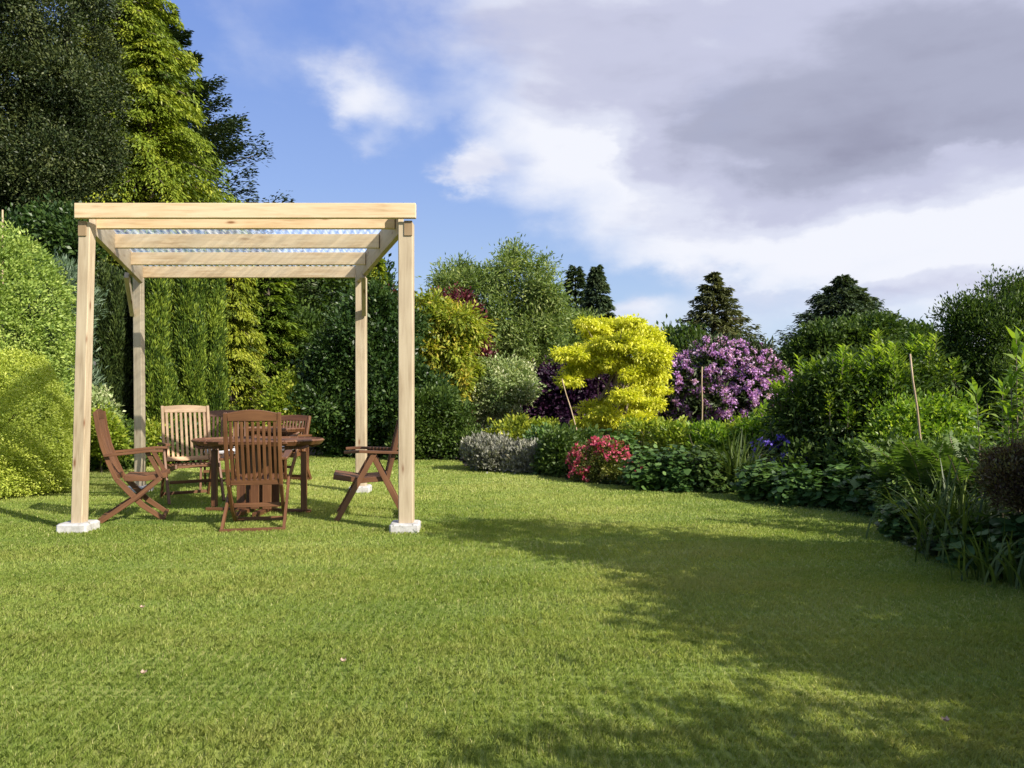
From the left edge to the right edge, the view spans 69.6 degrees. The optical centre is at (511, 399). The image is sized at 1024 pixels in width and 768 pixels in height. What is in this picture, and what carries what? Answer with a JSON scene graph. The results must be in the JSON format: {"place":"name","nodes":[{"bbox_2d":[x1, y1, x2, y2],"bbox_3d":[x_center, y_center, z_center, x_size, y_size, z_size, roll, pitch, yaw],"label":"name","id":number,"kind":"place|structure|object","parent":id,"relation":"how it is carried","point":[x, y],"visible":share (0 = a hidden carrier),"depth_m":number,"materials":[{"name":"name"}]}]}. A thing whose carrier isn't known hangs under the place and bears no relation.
{"place":"outdoors","nodes":[
{"label":"outdoors","id":0,"kind":"place"},
{"bbox_2d":[367,258,388,286],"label":"gold spire","id":1,"kind":"structure","parent":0,"point":[381,267],"depth_m":24.86,"materials":[{"name":"green plant"}]},
{"bbox_2d":[0,438,1023,767],"bbox_3d":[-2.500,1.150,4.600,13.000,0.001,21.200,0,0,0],"label":"lawn","id":2,"kind":"structure","parent":0,"point":[526,711],"depth_m":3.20,"materials":[{"name":"green plant"}]},
{"bbox_2d":[0,344,73,498],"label":"clipped shrub","id":3,"kind":"object","parent":2,"relation":"on","point":[17,467],"visible":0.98,"depth_m":8.77,"materials":[{"name":"green plant"}]},
{"bbox_2d":[0,217,76,471],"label":"clipped shrub","id":4,"kind":"object","parent":2,"relation":"on","point":[48,271],"visible":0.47,"depth_m":11.06,"materials":[{"name":"green plant"}]},
{"bbox_2d":[0,189,114,444],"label":"dark shrub","id":5,"kind":"object","parent":2,"relation":"on","point":[56,228],"visible":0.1,"depth_m":13.28,"materials":[{"name":"green plant"}]},
{"bbox_2d":[13,248,110,397],"bbox_3d":[-7.660,-0.704,12.546,1.570,3.817,1.310,0,0,0],"label":"blue conifer","id":6,"kind":"object","parent":2,"relation":"on","point":[71,273],"visible":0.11,"depth_m":12.43,"materials":[{"name":"green plant"}]},
{"bbox_2d":[55,433,107,471],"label":"shrub","id":7,"kind":"object","parent":2,"relation":"on","point":[94,465],"visible":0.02,"depth_m":11.78,"materials":[{"name":"green plant"}]},
{"bbox_2d":[70,382,125,469],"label":"shrub","id":8,"kind":"object","parent":2,"relation":"on","point":[101,395],"visible":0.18,"depth_m":11.91,"materials":[{"name":"green plant"}]},
{"bbox_2d":[71,402,133,472],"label":"shrub","id":9,"kind":"object","parent":2,"relation":"on","point":[118,435],"visible":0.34,"depth_m":11.50,"materials":[{"name":"green plant"}]},
{"bbox_2d":[92,258,133,462],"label":"cypress","id":10,"kind":"object","parent":2,"relation":"on","point":[117,374],"visible":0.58,"depth_m":13.17,"materials":[{"name":"green plant"}]},
{"bbox_2d":[99,415,150,469],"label":"shrub","id":11,"kind":"object","parent":2,"relation":"on","point":[130,433],"visible":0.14,"depth_m":12.02,"materials":[{"name":"green plant"}]},
{"bbox_2d":[116,249,138,422],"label":"cypress","id":12,"kind":"object","parent":2,"relation":"on","point":[129,324],"visible":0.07,"depth_m":13.57,"materials":[{"name":"green plant"}]},
{"bbox_2d":[93,409,170,523],"bbox_3d":[-3.684,0.622,7.165,0.628,1.077,0.591,0,0,-21],"label":"folding chair","id":13,"kind":"object","parent":2,"relation":"on","point":[110,453],"visible":0.99,"depth_m":7.01,"materials":[{"name":"brown wood"}]},
{"bbox_2d":[4,28,295,391],"bbox_3d":[-8.549,-3.775,17.261,7.465,9.951,7.637,0,0,43],"label":"lime conifer","id":14,"kind":"object","parent":2,"relation":"on","point":[173,129],"visible":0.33,"depth_m":17.09,"materials":[{"name":"green plant"}]},
{"bbox_2d":[132,249,182,429],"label":"cypress","id":15,"kind":"object","parent":2,"relation":"on","point":[161,381],"visible":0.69,"depth_m":12.93,"materials":[{"name":"green plant"}]},
{"bbox_2d":[145,417,175,465],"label":"shrub","id":16,"kind":"object","parent":2,"relation":"on","point":[150,431],"visible":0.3,"depth_m":12.64,"materials":[{"name":"green plant"}]},
{"bbox_2d":[151,415,208,463],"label":"shrub","id":17,"kind":"object","parent":2,"relation":"on","point":[194,461],"visible":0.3,"depth_m":12.77,"materials":[{"name":"green plant"}]},
{"bbox_2d":[170,249,210,436],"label":"cypress","id":18,"kind":"object","parent":2,"relation":"on","point":[188,352],"visible":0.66,"depth_m":13.36,"materials":[{"name":"green plant"}]},
{"bbox_2d":[157,405,224,504],"bbox_3d":[-3.682,0.607,8.441,0.635,1.096,0.704,0,0,-35],"label":"reclining chair","id":19,"kind":"object","parent":2,"relation":"on","point":[184,409],"visible":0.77,"depth_m":8.58,"materials":[{"name":"brown wood"}]},
{"bbox_2d":[198,230,232,454],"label":"cypress","id":20,"kind":"object","parent":2,"relation":"on","point":[215,369],"visible":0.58,"depth_m":13.72,"materials":[{"name":"green plant"}]},
{"bbox_2d":[199,410,245,489],"bbox_3d":[-3.775,0.645,9.689,0.635,1.019,0.704,0,0,-20],"label":"reclining chair","id":21,"kind":"object","parent":2,"relation":"on","point":[217,414],"visible":0.24,"depth_m":9.90,"materials":[{"name":"brown wood"}]},
{"bbox_2d":[56,203,420,533],"bbox_3d":[-2.796,-0.265,7.829,3.990,2.889,3.023,0,0,0],"label":"pergola","id":22,"kind":"object","parent":2,"relation":"on","point":[106,220],"visible":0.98,"depth_m":6.60,"materials":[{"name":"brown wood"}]},
{"bbox_2d":[215,202,272,454],"bbox_3d":[-5.772,-1.375,15.171,2.018,5.391,1.905,0,0,0],"label":"golden conifer","id":23,"kind":"object","parent":2,"relation":"on","point":[243,349],"visible":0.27,"depth_m":14.96,"materials":[{"name":"green plant"}]},
{"bbox_2d":[219,410,291,532],"bbox_3d":[-2.317,0.622,6.680,0.591,1.077,0.628,0,0,-12],"label":"folding chair","id":24,"kind":"object","parent":2,"relation":"on","point":[246,416],"visible":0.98,"depth_m":6.47,"materials":[{"name":"brown wood"}]},
{"bbox_2d":[191,436,324,516],"bbox_3d":[-2.600,0.770,7.550,1.332,0.754,0.928,0,0,0],"label":"garden table","id":25,"kind":"object","parent":2,"relation":"on","point":[256,493],"visible":0.72,"depth_m":7.43,"materials":[{"name":"brown wood"}]},
{"bbox_2d":[235,426,308,479],"bbox_3d":[-3.450,0.769,10.600,1.113,0.754,0.847,0,0,0],"label":"reclining chair","id":26,"kind":"object","parent":2,"relation":"on","point":[288,431],"visible":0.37,"depth_m":10.44,"materials":[{"name":"brown wood"}]},
{"bbox_2d":[237,232,308,404],"bbox_3d":[-5.603,-1.295,16.782,2.394,4.993,2.442,0,0,44],"label":"layered conifer","id":27,"kind":"object","parent":2,"relation":"on","point":[279,332],"visible":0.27,"depth_m":16.48,"materials":[{"name":"green plant"}]},
{"bbox_2d":[254,415,311,483],"bbox_3d":[-3.218,0.683,10.289,0.635,0.942,0.704,0,0,15],"label":"reclining chair","id":28,"kind":"object","parent":2,"relation":"on","point":[295,454],"visible":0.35,"depth_m":10.50,"materials":[{"name":"brown wood"}]},
{"bbox_2d":[248,364,321,435],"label":"leafy shrub","id":29,"kind":"object","parent":2,"relation":"on","point":[276,400],"visible":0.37,"depth_m":14.26,"materials":[{"name":"green plant"}]},
{"bbox_2d":[272,298,339,447],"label":"broadleaf tree","id":30,"kind":"object","parent":2,"relation":"on","point":[307,320],"visible":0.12,"depth_m":17.43,"materials":[{"name":"green plant"}]},
{"bbox_2d":[258,265,388,324],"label":"broadleaf tree","id":31,"kind":"object","parent":2,"relation":"on","point":[321,281],"visible":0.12,"depth_m":22.95,"materials":[{"name":"green plant"}]},
{"bbox_2d":[333,419,397,520],"bbox_3d":[-1.397,0.607,7.278,0.704,1.096,0.635,0,0,-11],"label":"reclining chair","id":32,"kind":"object","parent":2,"relation":"on","point":[362,475],"visible":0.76,"depth_m":7.05,"materials":[{"name":"brown wood"}]},
{"bbox_2d":[283,271,463,456],"bbox_3d":[-2.796,-0.678,14.974,3.654,3.789,2.811,0,0,0],"label":"laurel","id":33,"kind":"object","parent":2,"relation":"on","point":[326,392],"visible":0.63,"depth_m":14.39,"materials":[{"name":"green plant"}]},
{"bbox_2d":[383,376,486,460],"bbox_3d":[-1.441,0.362,14.230,2.096,1.686,1.643,0,0,0],"label":"laurel","id":34,"kind":"object","parent":2,"relation":"on","point":[442,418],"visible":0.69,"depth_m":13.93,"materials":[{"name":"green plant"}]},
{"bbox_2d":[388,281,498,431],"bbox_3d":[-1.890,-0.992,20.099,4.161,4.416,2.052,0,0,0],"label":"red maple","id":35,"kind":"object","parent":2,"relation":"on","point":[484,350],"visible":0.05,"depth_m":19.71,"materials":[{"name":"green plant"}]},
{"bbox_2d":[414,284,498,401],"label":"bronze maple","id":36,"kind":"object","parent":2,"relation":"on","point":[458,331],"visible":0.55,"depth_m":15.90,"materials":[{"name":"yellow plant"}]},
{"bbox_2d":[456,430,515,472],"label":"lavender","id":37,"kind":"object","parent":2,"relation":"on","point":[482,450],"visible":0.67,"depth_m":11.76,"materials":[{"name":"grey plant"}]},
{"bbox_2d":[417,232,586,431],"bbox_3d":[-0.399,-2.259,24.929,5.940,6.960,3.990,0,0,0],"label":"feathery tree","id":38,"kind":"object","parent":2,"relation":"on","point":[528,329],"visible":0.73,"depth_m":24.27,"materials":[{"name":"green plant"}]},
{"bbox_2d":[461,349,550,430],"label":"variegated shrub","id":39,"kind":"object","parent":2,"relation":"on","point":[507,387],"visible":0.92,"depth_m":16.43,"materials":[{"name":"green plant"}]},
{"bbox_2d":[481,410,535,440],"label":"border plant","id":40,"kind":"object","parent":2,"relation":"on","point":[514,431],"visible":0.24,"depth_m":13.37,"materials":[{"name":"green plant"}]},
{"bbox_2d":[498,437,540,473],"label":"lavender","id":41,"kind":"object","parent":2,"relation":"on","point":[517,455],"visible":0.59,"depth_m":11.47,"materials":[{"name":"grey plant"}]},
{"bbox_2d":[520,415,559,435],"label":"border plant","id":42,"kind":"object","parent":2,"relation":"on","point":[539,420],"visible":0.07,"depth_m":14.09,"materials":[{"name":"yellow plant"}]},
{"bbox_2d":[522,421,560,443],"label":"border plant","id":43,"kind":"object","parent":2,"relation":"on","point":[538,430],"visible":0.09,"depth_m":12.50,"materials":[{"name":"green plant"}]},
{"bbox_2d":[529,423,600,478],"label":"border plant","id":44,"kind":"object","parent":2,"relation":"on","point":[552,454],"visible":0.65,"depth_m":11.02,"materials":[{"name":"green plant"}]},
{"bbox_2d":[562,379,576,429],"bbox_3d":[1.142,0.408,13.400,0.482,1.590,0.027,0,0,0],"label":"bamboo cane","id":45,"kind":"object","parent":2,"relation":"on","point":[569,404],"visible":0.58,"depth_m":13.39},
{"bbox_2d":[508,355,633,430],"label":"purple beech","id":46,"kind":"object","parent":2,"relation":"on","point":[553,403],"visible":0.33,"depth_m":17.43,"materials":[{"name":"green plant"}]},
{"bbox_2d":[554,421,605,441],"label":"border plant","id":47,"kind":"object","parent":2,"relation":"on","point":[585,435],"visible":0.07,"depth_m":12.27,"materials":[{"name":"green plant"}]},
{"bbox_2d":[565,435,642,483],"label":"azalea","id":48,"kind":"object","parent":2,"relation":"on","point":[605,466],"visible":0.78,"depth_m":10.18,"materials":[{"name":"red plant"}]},
{"bbox_2d":[548,313,676,441],"bbox_3d":[1.963,-0.264,14.194,2.603,2.949,2.385,0,0,0],"label":"golden maple","id":49,"kind":"object","parent":2,"relation":"on","point":[641,343],"visible":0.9,"depth_m":13.74,"materials":[{"name":"yellow plant"}]},
{"bbox_2d":[586,428,645,464],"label":"border plant","id":50,"kind":"object","parent":2,"relation":"on","point":[629,436],"visible":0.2,"depth_m":11.66,"materials":[{"name":"green plant"}]},
{"bbox_2d":[617,443,669,491],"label":"broad leaved plant","id":51,"kind":"object","parent":2,"relation":"on","point":[643,477],"visible":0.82,"depth_m":9.28,"materials":[{"name":"green plant"}]},
{"bbox_2d":[615,415,674,453],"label":"border plant","id":52,"kind":"object","parent":2,"relation":"on","point":[638,426],"visible":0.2,"depth_m":12.01,"materials":[{"name":"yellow plant"}]},
{"bbox_2d":[639,415,703,466],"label":"border plant","id":53,"kind":"object","parent":2,"relation":"on","point":[660,437],"visible":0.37,"depth_m":11.41,"materials":[{"name":"green plant"}]},
{"bbox_2d":[648,444,705,492],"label":"broad leaved plant","id":54,"kind":"object","parent":2,"relation":"on","point":[674,476],"visible":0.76,"depth_m":9.14,"materials":[{"name":"green plant"}]},
{"bbox_2d":[464,464,937,556],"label":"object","id":55,"kind":"structure","parent":2,"relation":"on","point":[905,537],"depth_m":9.28,"materials":[{"name":"green plant"}]},
{"bbox_2d":[701,367,702,419],"bbox_3d":[3.074,0.331,11.900,0.035,1.739,0.027,0,0,0],"label":"bamboo cane","id":56,"kind":"object","parent":2,"relation":"on","point":[702,392],"visible":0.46,"depth_m":11.89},
{"bbox_2d":[673,416,739,470],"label":"border plant","id":57,"kind":"object","parent":2,"relation":"on","point":[703,433],"visible":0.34,"depth_m":10.98,"materials":[{"name":"green plant"}]},
{"bbox_2d":[681,445,734,492],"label":"broad leaved plant","id":58,"kind":"object","parent":2,"relation":"on","point":[719,482],"visible":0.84,"depth_m":9.08,"materials":[{"name":"green plant"}]},
{"bbox_2d":[645,329,794,447],"bbox_3d":[4.658,-0.184,16.854,4.138,2.954,2.483,0,0,0],"label":"rhododendron","id":59,"kind":"object","parent":2,"relation":"on","point":[737,365],"visible":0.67,"depth_m":16.11,"materials":[{"name":"purple plant"}]},
{"bbox_2d":[713,417,753,455],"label":"border plant","id":60,"kind":"object","parent":2,"relation":"on","point":[729,425],"visible":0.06,"depth_m":11.26,"materials":[{"name":"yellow plant"}]},
{"bbox_2d":[691,426,784,492],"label":"strap leaved plant","id":61,"kind":"object","parent":2,"relation":"on","point":[740,457],"visible":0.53,"depth_m":9.17,"materials":[{"name":"green plant"}]},
{"bbox_2d":[727,398,780,458],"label":"border plant","id":62,"kind":"object","parent":2,"relation":"on","point":[752,424],"visible":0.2,"depth_m":10.79,"materials":[{"name":"green plant"}]},
{"bbox_2d":[728,454,792,501],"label":"broad leaved plant","id":63,"kind":"object","parent":2,"relation":"on","point":[750,484],"visible":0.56,"depth_m":8.34,"materials":[{"name":"green plant"}]},
{"bbox_2d":[747,429,788,475],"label":"border plant","id":64,"kind":"object","parent":2,"relation":"on","point":[764,439],"visible":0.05,"depth_m":9.82,"materials":[{"name":"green plant"}]},
{"bbox_2d":[750,434,817,468],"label":"violet geranium","id":65,"kind":"object","parent":2,"relation":"on","point":[770,442],"visible":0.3,"depth_m":9.37,"materials":[{"name":"purple plant"}]},
{"bbox_2d":[763,459,822,507],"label":"broad leaved plant","id":66,"kind":"object","parent":2,"relation":"on","point":[784,491],"visible":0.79,"depth_m":7.95,"materials":[{"name":"green plant"}]},
{"bbox_2d":[771,433,850,475],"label":"border plant","id":67,"kind":"object","parent":2,"relation":"on","point":[805,445],"visible":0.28,"depth_m":9.00,"materials":[{"name":"green plant"}]},
{"bbox_2d":[796,461,858,508],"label":"broad leaved plant","id":68,"kind":"object","parent":2,"relation":"on","point":[810,489],"visible":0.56,"depth_m":7.80,"materials":[{"name":"green plant"}]},
{"bbox_2d":[813,431,877,472],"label":"border plant","id":69,"kind":"object","parent":2,"relation":"on","point":[849,446],"visible":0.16,"depth_m":8.56,"materials":[{"name":"green plant"}]},
{"bbox_2d":[818,465,877,512],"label":"broad leaved plant","id":70,"kind":"object","parent":2,"relation":"on","point":[846,504],"visible":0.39,"depth_m":7.60,"materials":[{"name":"green plant"}]},
{"bbox_2d":[757,328,981,460],"bbox_3d":[4.541,0.141,9.466,2.707,2.135,1.756,0,0,0],"label":"leafy shrub","id":71,"kind":"object","parent":2,"relation":"on","point":[827,398],"visible":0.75,"depth_m":9.13,"materials":[{"name":"green plant"}]},
{"bbox_2d":[848,469,899,515],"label":"broad leaved plant","id":72,"kind":"object","parent":2,"relation":"on","point":[867,501],"visible":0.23,"depth_m":7.29,"materials":[{"name":"green plant"}]},
{"bbox_2d":[856,452,917,484],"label":"fern","id":73,"kind":"object","parent":2,"relation":"on","point":[877,465],"visible":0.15,"depth_m":7.23,"materials":[{"name":"green plant"}]},
{"bbox_2d":[850,427,930,477],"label":"border plant","id":74,"kind":"object","parent":2,"relation":"on","point":[867,458],"visible":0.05,"depth_m":7.96,"materials":[{"name":"green plant"}]},
{"bbox_2d":[870,474,937,522],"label":"broad leaved plant","id":75,"kind":"object","parent":2,"relation":"on","point":[900,488],"visible":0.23,"depth_m":6.71,"materials":[{"name":"green plant"}]},
{"bbox_2d":[875,495,936,541],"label":"broad leaved plant","id":76,"kind":"object","parent":2,"relation":"on","point":[889,525],"visible":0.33,"depth_m":6.03,"materials":[{"name":"green plant"}]},
{"bbox_2d":[909,354,921,439],"bbox_3d":[4.379,0.353,7.900,0.230,1.697,0.027,0,0,0],"label":"bamboo cane","id":77,"kind":"object","parent":2,"relation":"on","point":[917,410],"visible":0.54,"depth_m":7.89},
{"bbox_2d":[848,383,993,465],"bbox_3d":[4.708,0.496,8.507,1.656,1.417,1.072,0,0,0],"label":"leafy shrub","id":78,"kind":"object","parent":2,"relation":"on","point":[943,414],"visible":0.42,"depth_m":8.37,"materials":[{"name":"green plant"}]},
{"bbox_2d":[848,477,997,541],"bbox_3d":[3.345,0.899,6.102,0.976,0.502,1.101,0,0,-12],"label":"strap leaved plant","id":79,"kind":"object","parent":2,"relation":"on","point":[920,507],"visible":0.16,"depth_m":6.03,"materials":[{"name":"green plant"}]},
{"bbox_2d":[856,439,990,499],"bbox_3d":[3.984,0.748,7.030,1.161,0.807,1.121,0,0,0],"label":"fern","id":80,"kind":"object","parent":2,"relation":"on","point":[924,457],"visible":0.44,"depth_m":6.71,"materials":[{"name":"green plant"}]},
{"bbox_2d":[910,525,938,556],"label":"broad leaved plant","id":81,"kind":"object","parent":2,"relation":"on","point":[932,545],"visible":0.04,"depth_m":5.42,"materials":[{"name":"green plant"}]},
{"bbox_2d":[830,453,1021,564],"bbox_3d":[3.307,0.757,5.273,1.478,0.786,1.682,0,0,-24],"label":"strap leaved plant","id":82,"kind":"object","parent":2,"relation":"on","point":[941,515],"visible":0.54,"depth_m":5.31,"materials":[{"name":"green plant"}]},
{"bbox_2d":[893,427,993,506],"bbox_3d":[4.449,0.726,7.363,1.169,0.930,1.176,0,0,0],"label":"border plant","id":83,"kind":"object","parent":2,"relation":"on","point":[942,436],"visible":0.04,"depth_m":7.41,"materials":[{"name":"green plant"}]},
{"bbox_2d":[890,433,998,510],"bbox_3d":[4.116,0.731,6.555,0.905,0.840,1.105,0,0,-11],"label":"fern","id":84,"kind":"object","parent":2,"relation":"on","point":[946,464],"visible":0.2,"depth_m":6.50,"materials":[{"name":"green plant"}]},
{"bbox_2d":[925,512,1018,570],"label":"broad leaved plant","id":85,"kind":"object","parent":2,"relation":"on","point":[950,540],"visible":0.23,"depth_m":5.09,"materials":[{"name":"green plant"}]},
{"bbox_2d":[924,264,1023,444],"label":"leaved tree","id":86,"kind":"object","parent":2,"relation":"on","point":[971,325],"visible":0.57,"depth_m":9.41,"materials":[{"name":"green plant"}]},
{"bbox_2d":[925,516,1023,592],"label":"strap leaved plant","id":87,"kind":"object","parent":2,"relation":"on","point":[996,569],"visible":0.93,"depth_m":4.60,"materials":[{"name":"green plant"}]},
{"bbox_2d":[935,432,1023,519],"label":"border plant","id":88,"kind":"object","parent":2,"relation":"on","point":[965,445],"visible":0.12,"depth_m":6.63,"materials":[{"name":"green plant"}]},
{"bbox_2d":[962,326,1023,515],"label":"tall leafy plant","id":89,"kind":"object","parent":2,"relation":"on","point":[1010,380],"visible":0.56,"depth_m":5.63,"materials":[{"name":"green plant"}]},
{"bbox_2d":[966,510,1023,578],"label":"broad leaved plant","id":90,"kind":"object","parent":2,"relation":"on","point":[1018,529],"visible":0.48,"depth_m":4.82,"materials":[{"name":"green plant"}]},
{"bbox_2d":[967,437,1023,515],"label":"bronze hedge","id":91,"kind":"object","parent":2,"relation":"on","point":[1003,467],"visible":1,"depth_m":4.84,"materials":[{"name":"brown plant"}]},
{"bbox_2d":[1,0,1023,358],"label":"sky","id":92,"kind":"structure","parent":0,"point":[782,149],"materials":[{"name":"blue"}]},
{"bbox_2d":[575,264,634,414],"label":"yew spire","id":93,"kind":"structure","parent":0,"point":[597,285],"depth_m":30.66,"materials":[{"name":"green plant"}]},
{"label":"ground","id":94,"kind":"structure","parent":0,"visible":0},
{"bbox_2d":[0,0,144,406],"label":"evergreen oak","id":95,"kind":"object","parent":94,"relation":"on","point":[49,85],"visible":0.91,"depth_m":14.65,"materials":[{"name":"green plant"}]},
{"bbox_2d":[9,0,228,314],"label":"lime conifer","id":96,"kind":"object","parent":94,"relation":"on","point":[136,14],"visible":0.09,"depth_m":18.25,"materials":[{"name":"green plant"}]},
{"bbox_2d":[3,0,351,338],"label":"dark cedar","id":97,"kind":"object","parent":94,"relation":"on","point":[218,133],"visible":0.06,"depth_m":21.75,"materials":[{"name":"green plant"}]},
{"bbox_2d":[309,253,417,292],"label":"broadleaf tree","id":98,"kind":"object","parent":94,"relation":"on","point":[387,263],"depth_m":33.27,"materials":[{"name":"green plant"}]},
{"bbox_2d":[539,303,604,366],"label":"feathery tree","id":99,"kind":"object","parent":94,"relation":"on","point":[574,336],"visible":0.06,"depth_m":26.34,"materials":[{"name":"green plant"}]},
{"bbox_2d":[563,265,587,319],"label":"dark pine","id":100,"kind":"object","parent":94,"relation":"on","point":[571,272],"visible":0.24,"depth_m":33.74,"materials":[{"name":"green plant"}]},
{"bbox_2d":[651,313,731,394],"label":"broadleaf tree","id":101,"kind":"object","parent":94,"relation":"on","point":[676,339],"visible":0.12,"depth_m":29.38,"materials":[{"name":"green plant"}]},
{"bbox_2d":[675,271,775,396],"bbox_3d":[8.377,-2.103,30.879,5.411,6.610,6.092,0,0,44],"label":"olive conifer","id":102,"kind":"object","parent":94,"relation":"on","point":[713,292],"visible":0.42,"depth_m":30.54,"materials":[{"name":"green plant"}]},
{"bbox_2d":[769,274,909,353],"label":"dark pine","id":103,"kind":"object","parent":94,"relation":"on","point":[841,294],"visible":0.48,"depth_m":32.36,"materials":[{"name":"green plant"}]},
{"bbox_2d":[776,307,910,383],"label":"broadleaf tree","id":104,"kind":"object","parent":94,"relation":"on","point":[812,337],"visible":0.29,"depth_m":28.28,"materials":[{"name":"green plant"}]},
{"bbox_2d":[902,316,946,350],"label":"broadleaf tree","id":105,"kind":"object","parent":94,"relation":"on","point":[914,326],"visible":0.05,"depth_m":29.39,"materials":[{"name":"green plant"}]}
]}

